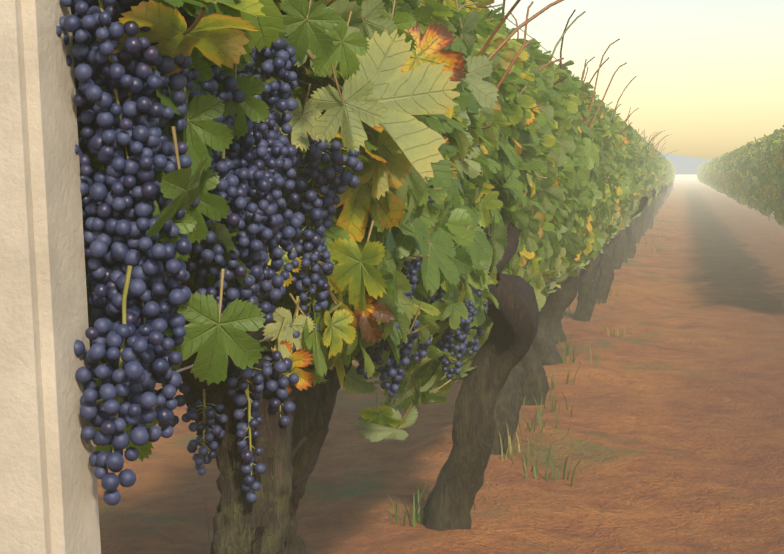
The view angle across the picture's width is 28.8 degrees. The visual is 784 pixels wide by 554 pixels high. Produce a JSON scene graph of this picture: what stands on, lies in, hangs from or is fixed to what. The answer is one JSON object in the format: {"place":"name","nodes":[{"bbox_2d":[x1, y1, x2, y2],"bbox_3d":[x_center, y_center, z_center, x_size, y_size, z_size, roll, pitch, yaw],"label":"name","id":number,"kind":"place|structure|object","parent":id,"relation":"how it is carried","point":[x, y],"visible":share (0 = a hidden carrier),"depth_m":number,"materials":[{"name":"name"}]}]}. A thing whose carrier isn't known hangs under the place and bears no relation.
{"place":"outdoors","nodes":[
{"label":"outdoors","id":0,"kind":"place"},
{"bbox_2d":[125,175,783,545],"bbox_3d":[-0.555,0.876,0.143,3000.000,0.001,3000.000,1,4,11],"label":"ground","id":1,"kind":"structure","parent":0,"point":[729,527],"depth_m":5.48,"materials":[{"name":"soil"}]},
{"bbox_2d":[0,0,100,553],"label":"wall","id":2,"kind":"structure","parent":1,"relation":"on","point":[48,493],"depth_m":1.26,"materials":[{"name":"paint"}]},
{"bbox_2d":[79,5,666,407],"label":"trellis wires","id":3,"kind":"object","parent":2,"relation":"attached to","point":[262,340],"visible":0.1,"depth_m":2.04,"materials":[{"name":"grey metal"}]},
{"bbox_2d":[78,0,783,553],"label":"vine","id":4,"kind":"object","parent":1,"relation":"on","point":[416,86],"depth_m":2.33,"materials":[{"name":"green plant"}]},
{"bbox_2d":[71,8,321,377],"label":"leaves","id":5,"kind":"object","parent":4,"relation":"on","point":[91,318],"depth_m":1.49,"materials":[{"name":"green plant"}]},
{"bbox_2d":[56,0,606,505],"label":"grapes","id":6,"kind":"object","parent":4,"relation":"hanging from","point":[114,218],"visible":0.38,"depth_m":1.35,"materials":[{"name":"blue food"}]},
{"bbox_2d":[98,0,677,491],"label":"vine stems","id":7,"kind":"object","parent":4,"relation":"attached to","point":[286,198],"visible":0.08,"depth_m":2.00,"materials":[{"name":"plant"}]},
{"bbox_2d":[728,136,783,202],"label":"leaves","id":8,"kind":"object","parent":4,"relation":"on","point":[782,193],"visible":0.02,"depth_m":17.16,"materials":[{"name":"green plant"}]},
{"bbox_2d":[95,187,783,553],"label":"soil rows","id":9,"kind":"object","parent":1,"relation":"on","point":[637,429],"visible":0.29,"depth_m":4.74,"materials":[{"name":"brown soil"}]},
{"bbox_2d":[379,213,665,526],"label":"grass tufts","id":10,"kind":"object","parent":9,"relation":"on","point":[416,517],"visible":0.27,"depth_m":4.73,"materials":[{"name":"green plant"}]},
{"bbox_2d":[488,0,783,158],"label":"sky","id":11,"kind":"structure","parent":0,"point":[709,74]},
{"bbox_2d":[661,152,711,174],"bbox_3d":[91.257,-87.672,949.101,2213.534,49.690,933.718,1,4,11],"label":"distant hills","id":12,"kind":"structure","parent":0,"point":[684,165],"depth_m":1346.08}
]}

